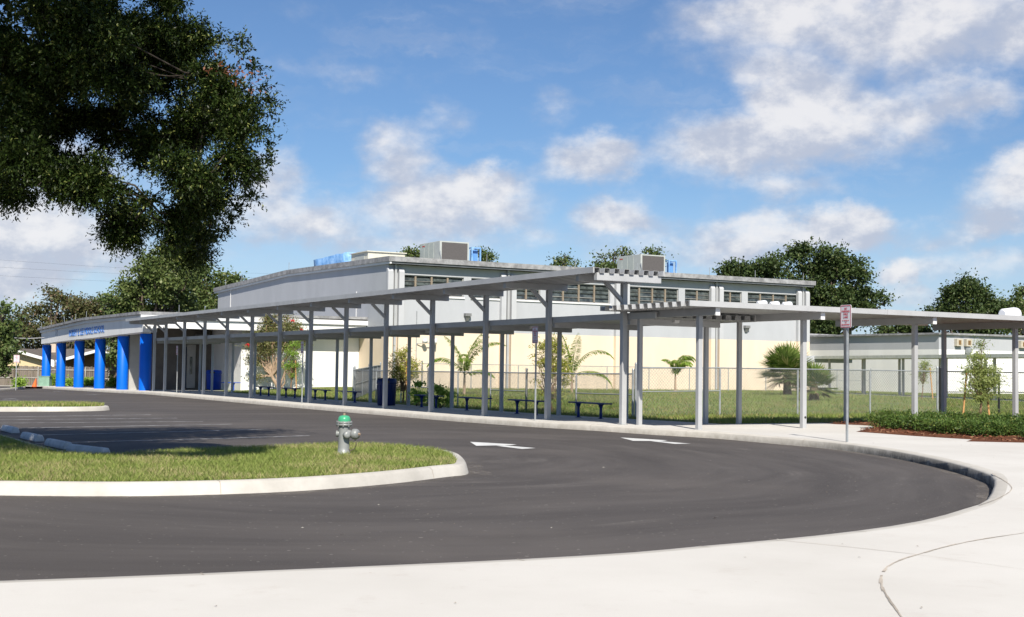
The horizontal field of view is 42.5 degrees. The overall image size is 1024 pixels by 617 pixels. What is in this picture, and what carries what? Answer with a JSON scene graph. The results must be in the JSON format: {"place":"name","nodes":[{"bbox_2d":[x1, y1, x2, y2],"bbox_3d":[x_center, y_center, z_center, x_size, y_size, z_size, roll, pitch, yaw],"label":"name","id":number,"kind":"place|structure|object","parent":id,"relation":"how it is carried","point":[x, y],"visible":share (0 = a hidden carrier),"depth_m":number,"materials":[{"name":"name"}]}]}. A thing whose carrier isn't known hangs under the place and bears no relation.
{"place":"outdoors","nodes":[
{"label":"outdoors","id":0,"kind":"place"},
{"bbox_2d":[44,386,214,390],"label":"entrance floor","id":1,"kind":"structure","parent":0,"point":[106,387],"depth_m":85.26,"materials":[{"name":"concrete"}]},
{"bbox_2d":[37,311,367,390],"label":"entrance building","id":2,"kind":"structure","parent":1,"relation":"on","point":[134,356],"depth_m":80.58,"materials":[{"name":"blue paint"}]},
{"bbox_2d":[185,345,195,387],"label":"door","id":3,"kind":"structure","parent":2,"relation":"in","point":[190,349],"depth_m":82.16,"materials":[{"name":"grey metal"}]},
{"bbox_2d":[0,387,992,580],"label":"road","id":4,"kind":"structure","parent":0,"point":[583,492],"depth_m":14.84,"materials":[{"name":"grey asphalt"}]},
{"bbox_2d":[0,425,19,432],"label":"wheel stop","id":5,"kind":"object","parent":4,"relation":"on","point":[8,428],"visible":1,"depth_m":28.41,"materials":[{"name":"concrete"}]},
{"bbox_2d":[20,432,43,441],"bbox_3d":[-9.286,2.477,25.445,0.177,0.138,1.300,2,-3,-32],"label":"wheel stop","id":6,"kind":"object","parent":4,"relation":"on","point":[34,437],"visible":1,"depth_m":25.13,"materials":[{"name":"concrete"}]},
{"bbox_2d":[38,376,52,385],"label":"utility cabinet","id":7,"kind":"object","parent":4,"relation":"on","point":[44,380],"visible":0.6,"depth_m":100.90,"materials":[{"name":"green metal"}]},
{"bbox_2d":[0,405,109,411],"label":"island kerb","id":8,"kind":"structure","parent":4,"relation":"on","point":[48,409],"depth_m":42.96,"materials":[{"name":"concrete"}]},
{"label":"island soil","id":9,"kind":"structure","parent":8,"relation":"in","visible":0},
{"bbox_2d":[0,400,104,406],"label":"grass","id":10,"kind":"structure","parent":9,"relation":"on","point":[31,403],"depth_m":43.70,"materials":[{"name":"green plant"}]},
{"bbox_2d":[44,438,71,449],"bbox_3d":[-8.036,2.394,23.309,0.177,0.138,1.300,3,-3,-33],"label":"wheel stop","id":11,"kind":"object","parent":4,"relation":"on","point":[55,443],"visible":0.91,"depth_m":23.16,"materials":[{"name":"concrete"}]},
{"bbox_2d":[66,444,109,453],"bbox_3d":[-7.036,2.340,21.819,0.177,0.138,1.300,3,-4,-43],"label":"wheel stop","id":12,"kind":"object","parent":4,"relation":"on","point":[78,447],"visible":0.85,"depth_m":21.74,"materials":[{"name":"concrete"}]},
{"bbox_2d":[3,391,309,442],"bbox_3d":[-18.481,3.833,53.301,6.496,0.276,61.026,2,-3,-23],"label":"parking line","id":13,"kind":"object","parent":4,"relation":"on","point":[137,432],"visible":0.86,"depth_m":31.29,"materials":[{"name":"paint"}]},
{"bbox_2d":[0,435,468,495],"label":"island kerb","id":14,"kind":"structure","parent":4,"relation":"on","point":[133,488],"depth_m":15.35,"materials":[{"name":"concrete"}]},
{"bbox_2d":[0,434,457,481],"bbox_3d":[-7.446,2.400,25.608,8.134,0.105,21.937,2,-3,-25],"label":"grass","id":15,"kind":"structure","parent":14,"relation":"in","point":[311,459],"depth_m":18.09,"materials":[{"name":"green plant"}]},
{"bbox_2d":[0,0,290,281],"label":"oak tree","id":16,"kind":"object","parent":15,"relation":"on","point":[119,58],"visible":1,"depth_m":16.45,"materials":[{"name":"green plant"}]},
{"bbox_2d":[336,413,360,454],"bbox_3d":[-2.551,1.966,20.401,0.412,0.680,0.259,-1,-3,32],"label":"fire hydrant","id":17,"kind":"object","parent":15,"relation":"on","point":[344,434],"visible":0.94,"depth_m":20.37,"materials":[{"name":"silver metal"}]},
{"bbox_2d":[471,442,528,448],"bbox_3d":[-0.285,2.680,25.784,0.950,0.001,2.389,2,-3,-17],"label":"painted arrow","id":18,"kind":"object","parent":4,"relation":"on","point":[484,444],"visible":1,"depth_m":25.95,"materials":[{"name":"paint"}]},
{"bbox_2d":[0,386,1007,582],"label":"kerb","id":19,"kind":"structure","parent":4,"relation":"on","point":[985,475],"depth_m":25.87,"materials":[{"name":"concrete"}]},
{"bbox_2d":[624,438,688,443],"bbox_3d":[2.980,2.843,28.319,0.866,0.001,2.453,2,-3,-16],"label":"painted arrow","id":20,"kind":"object","parent":4,"relation":"on","point":[637,439],"visible":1,"depth_m":28.31,"materials":[{"name":"paint"}]},
{"bbox_2d":[0,386,1023,616],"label":"sidewalk","id":21,"kind":"structure","parent":0,"point":[802,578],"depth_m":8.37,"materials":[{"name":"concrete"}]},
{"bbox_2d":[301,341,303,402],"bbox_3d":[-8.194,2.518,51.348,0.059,2.470,0.305,2,-3,-29],"label":"street sign","id":22,"kind":"object","parent":21,"relation":"on","point":[302,347],"visible":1,"depth_m":51.32,"materials":[{"name":"metal"}]},
{"bbox_2d":[376,378,396,405],"bbox_3d":[-4.761,3.160,49.903,0.778,1.040,0.778,1,-3,0],"label":"litter bin","id":23,"kind":"object","parent":21,"relation":"on","point":[392,385],"visible":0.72,"depth_m":49.63,"materials":[{"name":"blue plastic"}]},
{"bbox_2d":[125,267,664,424],"bbox_3d":[-8.870,1.818,52.723,2.105,3.996,47.650,2,-3,-29],"label":"bus canopy","id":24,"kind":"object","parent":21,"relation":"on","point":[549,282],"visible":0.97,"depth_m":42.52,"materials":[{"name":"grey metal"}]},
{"bbox_2d":[414,394,443,407],"bbox_3d":[-3.011,3.362,47.596,0.280,0.460,1.960,2,-3,-29],"label":"bench","id":25,"kind":"object","parent":21,"relation":"on","point":[422,396],"visible":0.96,"depth_m":47.79,"materials":[{"name":"metal"}]},
{"bbox_2d":[425,382,457,407],"bbox_3d":[-2.544,3.091,47.441,1.280,1.148,0.930,1,-3,0],"label":"weed clump","id":26,"kind":"object","parent":21,"relation":"on","point":[439,389],"visible":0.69,"depth_m":47.35,"materials":[{"name":"green plant"}]},
{"bbox_2d":[156,312,755,423],"bbox_3d":[-6.985,2.418,53.707,3.135,2.981,48.150,2,-3,-29],"label":"walkway canopy","id":27,"kind":"object","parent":21,"relation":"on","point":[565,324],"visible":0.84,"depth_m":43.30,"materials":[{"name":"grey metal"}]},
{"bbox_2d":[508,399,543,414],"bbox_3d":[0.460,3.110,41.450,0.280,0.460,1.960,2,-3,-29],"label":"bench","id":28,"kind":"object","parent":21,"relation":"on","point":[518,400],"visible":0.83,"depth_m":41.55,"materials":[{"name":"metal"}]},
{"bbox_2d":[532,326,537,419],"bbox_3d":[0.633,1.789,35.795,0.059,2.600,0.305,2,-3,-29],"label":"street sign","id":29,"kind":"object","parent":21,"relation":"on","point":[535,334],"visible":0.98,"depth_m":35.79,"materials":[{"name":"metal"}]},
{"bbox_2d":[568,401,611,418],"bbox_3d":[2.256,2.960,38.273,0.280,0.460,1.960,2,-3,-29],"label":"bench","id":30,"kind":"object","parent":21,"relation":"on","point":[578,403],"visible":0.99,"depth_m":38.08,"materials":[{"name":"metal"}]},
{"bbox_2d":[600,300,1023,429],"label":"walkway canopy","id":31,"kind":"object","parent":21,"relation":"on","point":[943,322],"visible":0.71,"depth_m":33.07,"materials":[{"name":"grey metal"}]},
{"bbox_2d":[998,307,1021,315],"bbox_3d":[14.268,0.178,37.728,0.608,0.428,0.428,2,-3,-29],"label":"roof vent","id":32,"kind":"object","parent":31,"relation":"on","point":[1012,311],"visible":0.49,"depth_m":37.59,"materials":[{"name":"white plastic"}]},
{"bbox_2d":[840,305,851,441],"bbox_3d":[6.645,1.312,26.114,0.059,2.770,0.305,2,-3,-29],"label":"street sign","id":33,"kind":"object","parent":21,"relation":"on","point":[846,316],"visible":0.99,"depth_m":26.11,"materials":[{"name":"metal"}]},
{"bbox_2d":[774,438,1023,616],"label":"pavement joint","id":34,"kind":"object","parent":21,"relation":"on","point":[883,588],"visible":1,"depth_m":9.57,"materials":[{"name":"grey concrete"}]},
{"bbox_2d":[826,420,1023,442],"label":"mulch bed","id":35,"kind":"object","parent":21,"relation":"on","point":[966,436],"visible":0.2,"depth_m":29.16,"materials":[{"name":"brown wood"}]},
{"bbox_2d":[858,409,910,427],"bbox_3d":[9.361,2.800,32.876,1.228,0.606,1.213,3,-4,-41],"label":"shrub","id":36,"kind":"object","parent":35,"relation":"on","point":[875,418],"visible":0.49,"depth_m":32.81,"materials":[{"name":"green plant"}]},
{"bbox_2d":[871,406,910,421],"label":"shrub","id":37,"kind":"object","parent":35,"relation":"on","point":[883,410],"visible":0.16,"depth_m":35.22,"materials":[{"name":"green plant"}]},
{"bbox_2d":[874,411,923,428],"bbox_3d":[9.457,2.759,31.996,1.147,0.560,1.114,-1,-3,38],"label":"shrub","id":38,"kind":"object","parent":35,"relation":"on","point":[890,419],"visible":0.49,"depth_m":31.87,"materials":[{"name":"green plant"}]},
{"bbox_2d":[890,410,942,429],"bbox_3d":[9.728,2.713,31.342,1.360,0.601,1.249,1,-3,0],"label":"shrub","id":39,"kind":"object","parent":35,"relation":"on","point":[909,422],"visible":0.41,"depth_m":31.25,"materials":[{"name":"green plant"}]},
{"bbox_2d":[911,412,954,431],"bbox_3d":[9.913,2.711,30.576,1.153,0.596,1.253,3,-3,-38],"label":"shrub","id":40,"kind":"object","parent":35,"relation":"on","point":[920,423],"visible":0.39,"depth_m":30.52,"materials":[{"name":"green plant"}]},
{"bbox_2d":[922,413,968,433],"bbox_3d":[9.934,2.663,29.763,1.212,0.644,1.003,2,-3,-23],"label":"shrub","id":41,"kind":"object","parent":35,"relation":"on","point":[943,424],"visible":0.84,"depth_m":29.60,"materials":[{"name":"green plant"}]},
{"bbox_2d":[939,415,985,433],"bbox_3d":[10.270,2.687,29.789,1.237,0.636,1.297,1,-3,0],"label":"shrub","id":42,"kind":"object","parent":35,"relation":"on","point":[962,422],"visible":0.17,"depth_m":29.80,"materials":[{"name":"green plant"}]},
{"bbox_2d":[943,407,984,420],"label":"shrub","id":43,"kind":"object","parent":35,"relation":"on","point":[952,414],"visible":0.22,"depth_m":33.79,"materials":[{"name":"green plant"}]},
{"bbox_2d":[961,411,998,421],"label":"shrub","id":44,"kind":"object","parent":35,"relation":"on","point":[978,417],"visible":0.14,"depth_m":32.83,"materials":[{"name":"green plant"}]},
{"bbox_2d":[954,415,1007,436],"bbox_3d":[10.324,2.612,28.984,1.110,0.553,1.340,1,-3,0],"label":"shrub","id":45,"kind":"object","parent":35,"relation":"on","point":[975,429],"visible":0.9,"depth_m":28.79,"materials":[{"name":"green plant"}]},
{"bbox_2d":[972,415,1023,436],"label":"shrub","id":46,"kind":"object","parent":35,"relation":"on","point":[990,424],"visible":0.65,"depth_m":28.80,"materials":[{"name":"green plant"}]},
{"bbox_2d":[977,408,1021,423],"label":"shrub","id":47,"kind":"object","parent":35,"relation":"on","point":[997,415],"visible":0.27,"depth_m":32.95,"materials":[{"name":"green plant"}]},
{"bbox_2d":[987,416,1023,435],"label":"shrub","id":48,"kind":"object","parent":35,"relation":"on","point":[1010,426],"visible":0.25,"depth_m":28.78,"materials":[{"name":"green plant"}]},
{"bbox_2d":[1002,417,1023,435],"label":"shrub","id":49,"kind":"object","parent":35,"relation":"on","point":[1016,423],"visible":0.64,"depth_m":28.77,"materials":[{"name":"green plant"}]},
{"bbox_2d":[0,0,1023,348],"label":"sky","id":50,"kind":"structure","parent":0,"point":[706,132],"materials":[{"name":"blue"}]},
{"bbox_2d":[205,387,1023,423],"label":"lawn","id":51,"kind":"structure","parent":0,"point":[687,420],"depth_m":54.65,"materials":[{"name":"plant"}]},
{"bbox_2d":[206,370,221,389],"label":"litter bin","id":52,"kind":"object","parent":51,"relation":"on","point":[217,376],"visible":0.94,"depth_m":74.22,"materials":[{"name":"blue plastic"}]},
{"bbox_2d":[235,313,313,389],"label":"flowering tree","id":53,"kind":"object","parent":51,"relation":"on","point":[269,368],"visible":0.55,"depth_m":76.93,"materials":[{"name":"green plant"}]},
{"bbox_2d":[281,340,304,390],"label":"young tree","id":54,"kind":"object","parent":51,"relation":"on","point":[291,375],"visible":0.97,"depth_m":73.81,"materials":[{"name":"green plant"}]},
{"bbox_2d":[354,362,380,396],"bbox_3d":[-7.244,3.615,66.749,0.119,1.853,15.163,1,-3,-1],"label":"chain link fence","id":55,"kind":"object","parent":51,"relation":"on","point":[376,367],"visible":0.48,"depth_m":64.40,"materials":[{"name":"metal"}]},
{"bbox_2d":[388,344,423,402],"bbox_3d":[-4.256,2.644,53.963,1.920,2.808,1.470,1,-3,0],"label":"young tree","id":56,"kind":"object","parent":51,"relation":"on","point":[397,375],"visible":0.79,"depth_m":53.85,"materials":[{"name":"green plant"}]},
{"bbox_2d":[403,375,427,405],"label":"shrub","id":57,"kind":"object","parent":51,"relation":"on","point":[419,384],"visible":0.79,"depth_m":49.31,"materials":[{"name":"green plant"}]},
{"bbox_2d":[426,334,505,394],"bbox_3d":[-2.139,2.582,62.832,2.823,3.275,2.906,-2,-4,41],"label":"palm tree","id":58,"kind":"object","parent":51,"relation":"on","point":[466,364],"visible":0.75,"depth_m":62.54,"materials":[{"name":"green plant"}]},
{"bbox_2d":[352,366,634,416],"bbox_3d":[-1.724,3.000,49.416,0.089,1.645,22.039,2,-3,-29],"label":"chain link fence","id":59,"kind":"object","parent":51,"relation":"on","point":[526,388],"visible":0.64,"depth_m":46.11,"materials":[{"name":"metal"}]},
{"bbox_2d":[213,256,815,389],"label":"gymnasium","id":60,"kind":"structure","parent":51,"relation":"on","point":[670,343],"depth_m":85.19,"materials":[{"name":"beige paint"}]},
{"bbox_2d":[314,252,355,265],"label":"tarp cover","id":61,"kind":"object","parent":60,"relation":"on","point":[340,258],"visible":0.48,"depth_m":89.58,"materials":[{"name":"blue plastic"}]},
{"bbox_2d":[349,250,406,260],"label":"roof hatch","id":62,"kind":"object","parent":60,"relation":"on","point":[362,255],"visible":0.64,"depth_m":85.24,"materials":[{"name":"beige metal"}]},
{"bbox_2d":[404,275,464,298],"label":"window","id":63,"kind":"structure","parent":60,"relation":"in","point":[410,281],"depth_m":79.46,"materials":[{"name":"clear glass"}]},
{"bbox_2d":[420,241,468,260],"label":"air conditioner","id":64,"kind":"object","parent":60,"relation":"on","point":[451,250],"visible":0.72,"depth_m":84.86,"materials":[{"name":"metal"}]},
{"bbox_2d":[469,247,480,260],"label":"equipment frame","id":65,"kind":"object","parent":60,"relation":"on","point":[473,254],"visible":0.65,"depth_m":85.89,"materials":[{"name":"blue metal"}]},
{"bbox_2d":[470,278,499,300],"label":"window","id":66,"kind":"structure","parent":60,"relation":"in","point":[477,297],"depth_m":81.16,"materials":[{"name":"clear glass"}]},
{"bbox_2d":[517,289,539,301],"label":"window","id":67,"kind":"structure","parent":60,"relation":"in","point":[525,292],"depth_m":82.68,"materials":[{"name":"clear glass"}]},
{"bbox_2d":[552,284,610,304],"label":"window","id":68,"kind":"structure","parent":60,"relation":"in","point":[586,292],"depth_m":84.85,"materials":[{"name":"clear glass"}]},
{"bbox_2d":[617,254,664,270],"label":"air conditioner","id":69,"kind":"object","parent":60,"relation":"on","point":[640,262],"visible":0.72,"depth_m":92.56,"materials":[{"name":"metal"}]},
{"bbox_2d":[630,286,677,303],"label":"window","id":70,"kind":"structure","parent":60,"relation":"in","point":[646,295],"depth_m":87.46,"materials":[{"name":"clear glass"}]},
{"bbox_2d":[665,260,676,272],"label":"equipment frame","id":71,"kind":"object","parent":60,"relation":"on","point":[669,266],"visible":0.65,"depth_m":93.63,"materials":[{"name":"blue metal"}]},
{"bbox_2d":[685,289,708,300],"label":"window","id":72,"kind":"structure","parent":60,"relation":"in","point":[691,294],"depth_m":89.29,"materials":[{"name":"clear glass"}]},
{"bbox_2d":[724,291,740,302],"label":"window","id":73,"kind":"structure","parent":60,"relation":"in","point":[730,296],"depth_m":90.85,"materials":[{"name":"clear glass"}]},
{"bbox_2d":[748,293,795,304],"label":"window","id":74,"kind":"structure","parent":60,"relation":"in","point":[752,297],"depth_m":92.53,"materials":[{"name":"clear glass"}]},
{"bbox_2d":[527,333,579,410],"bbox_3d":[1.401,2.208,44.619,1.854,2.914,1.393,1,-3,0],"label":"young tree","id":75,"kind":"object","parent":51,"relation":"on","point":[540,361],"visible":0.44,"depth_m":44.60,"materials":[{"name":"green plant"}]},
{"bbox_2d":[554,335,614,392],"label":"palm tree","id":76,"kind":"object","parent":51,"relation":"on","point":[569,355],"visible":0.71,"depth_m":69.94,"materials":[{"name":"green plant"}]},
{"bbox_2d":[388,361,871,391],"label":"chain link fence","id":77,"kind":"object","parent":51,"relation":"on","point":[471,368],"visible":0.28,"depth_m":83.12,"materials":[{"name":"metal"}]},
{"bbox_2d":[661,355,695,390],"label":"palm tree","id":78,"kind":"object","parent":51,"relation":"on","point":[682,362],"visible":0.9,"depth_m":78.68,"materials":[{"name":"green plant"}]},
{"bbox_2d":[754,341,816,394],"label":"fan palm","id":79,"kind":"object","parent":51,"relation":"on","point":[785,355],"visible":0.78,"depth_m":73.63,"materials":[{"name":"green plant"}]},
{"bbox_2d":[634,362,938,417],"bbox_3d":[9.318,2.713,42.879,12.889,1.814,0.089,2,-3,-29],"label":"chain link fence","id":80,"kind":"object","parent":51,"relation":"on","point":[869,388],"visible":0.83,"depth_m":42.68,"materials":[{"name":"metal"}]},
{"bbox_2d":[788,362,838,400],"bbox_3d":[13.651,3.308,59.566,2.565,1.918,2.330,1,-3,0],"label":"fan palm","id":81,"kind":"object","parent":51,"relation":"on","point":[815,372],"visible":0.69,"depth_m":59.31,"materials":[{"name":"green plant"}]},
{"bbox_2d":[807,354,1023,401],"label":"covered walk","id":82,"kind":"structure","parent":51,"relation":"on","point":[829,360],"depth_m":75.74,"materials":[{"name":"metal"}]},
{"bbox_2d":[810,332,1023,393],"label":"classroom wing","id":83,"kind":"structure","parent":51,"relation":"on","point":[881,344],"depth_m":92.50,"materials":[{"name":"white paint"}]},
{"bbox_2d":[918,358,933,398],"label":"young tree","id":84,"kind":"object","parent":51,"relation":"on","point":[923,364],"visible":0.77,"depth_m":65.94,"materials":[{"name":"green plant"}]},
{"bbox_2d":[939,366,1023,412],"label":"chain link fence","id":85,"kind":"object","parent":51,"relation":"on","point":[999,402],"visible":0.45,"depth_m":46.90,"materials":[{"name":"galvanized grey steel"}]},
{"bbox_2d":[956,335,1008,413],"bbox_3d":[15.916,2.351,44.419,1.845,2.909,1.556,0,-3,23],"label":"young tree","id":86,"kind":"object","parent":51,"relation":"on","point":[982,384],"visible":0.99,"depth_m":44.34,"materials":[{"name":"green plant"}]},
{"label":"ground","id":87,"kind":"structure","parent":0,"visible":0},
{"bbox_2d":[0,296,28,378],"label":"tree","id":88,"kind":"object","parent":87,"relation":"on","point":[9,350],"visible":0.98,"depth_m":87.75,"materials":[{"name":"green plant"}]},
{"bbox_2d":[10,375,28,387],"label":"weed clump","id":89,"kind":"object","parent":87,"relation":"on","point":[20,382],"visible":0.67,"depth_m":97.58,"materials":[{"name":"green plant"}]},
{"bbox_2d":[0,366,115,386],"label":"board fence","id":90,"kind":"object","parent":87,"relation":"on","point":[32,373],"visible":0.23,"depth_m":111.49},
{"bbox_2d":[7,282,115,348],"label":"tree","id":91,"kind":"object","parent":87,"relation":"on","point":[74,306],"visible":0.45,"depth_m":141.39,"materials":[{"name":"green plant"}]},
{"bbox_2d":[8,343,115,384],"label":"house","id":92,"kind":"structure","parent":87,"relation":"on","point":[31,357],"depth_m":125.64,"materials":[{"name":"beige paint"}]},
{"bbox_2d":[55,374,73,385],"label":"weed clump","id":93,"kind":"object","parent":87,"relation":"on","point":[69,381],"visible":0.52,"depth_m":107.67,"materials":[{"name":"green plant"}]},
{"bbox_2d":[84,376,93,385],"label":"weed clump","id":94,"kind":"object","parent":87,"relation":"on","point":[88,381],"visible":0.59,"depth_m":107.62,"materials":[{"name":"green plant"}]},
{"bbox_2d":[105,374,116,386],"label":"weed clump","id":95,"kind":"object","parent":87,"relation":"on","point":[111,382],"visible":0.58,"depth_m":96.66,"materials":[{"name":"green plant"}]},
{"bbox_2d":[92,287,152,377],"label":"tree","id":96,"kind":"object","parent":87,"relation":"on","point":[112,304],"visible":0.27,"depth_m":111.36,"materials":[{"name":"green plant"}]},
{"bbox_2d":[101,244,205,315],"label":"tree","id":97,"kind":"object","parent":87,"relation":"on","point":[164,290],"visible":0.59,"depth_m":111.07,"materials":[{"name":"green plant"}]},
{"bbox_2d":[185,263,249,311],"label":"tree","id":98,"kind":"object","parent":87,"relation":"on","point":[209,295],"visible":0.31,"depth_m":118.01,"materials":[{"name":"green plant"}]},
{"bbox_2d":[400,244,419,257],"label":"tree","id":99,"kind":"object","parent":87,"relation":"on","point":[412,253],"visible":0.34,"depth_m":134.96,"materials":[{"name":"green plant"}]},
{"bbox_2d":[478,245,499,261],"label":"tree","id":100,"kind":"object","parent":87,"relation":"on","point":[486,256],"visible":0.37,"depth_m":135.13,"materials":[{"name":"green plant"}]},
{"bbox_2d":[545,248,586,266],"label":"tree","id":101,"kind":"object","parent":87,"relation":"on","point":[561,262],"visible":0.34,"depth_m":135.04,"materials":[{"name":"green plant"}]},
{"bbox_2d":[585,245,636,268],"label":"tree","id":102,"kind":"object","parent":87,"relation":"on","point":[608,264],"visible":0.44,"depth_m":134.93,"materials":[{"name":"green plant"}]},
{"bbox_2d":[635,243,677,266],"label":"tree","id":103,"kind":"object","parent":87,"relation":"on","point":[650,252],"visible":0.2,"depth_m":135.22,"materials":[{"name":"green plant"}]},
{"bbox_2d":[712,236,902,334],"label":"oak tree","id":104,"kind":"object","parent":87,"relation":"on","point":[831,266],"visible":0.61,"depth_m":125.32,"materials":[{"name":"green plant"}]},
{"bbox_2d":[865,324,940,333],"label":"tree","id":105,"kind":"object","parent":87,"relation":"on","point":[902,328],"visible":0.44,"depth_m":133.25,"materials":[{"name":"green plant"}]},
{"bbox_2d":[918,267,1018,334],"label":"tree","id":106,"kind":"object","parent":87,"relation":"on","point":[971,294],"visible":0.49,"depth_m":127.46,"materials":[{"name":"green plant"}]},
{"bbox_2d":[991,283,1023,335],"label":"tree","id":107,"kind":"object","parent":87,"relation":"on","point":[1017,300],"visible":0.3,"depth_m":131.34,"materials":[{"name":"green plant"}]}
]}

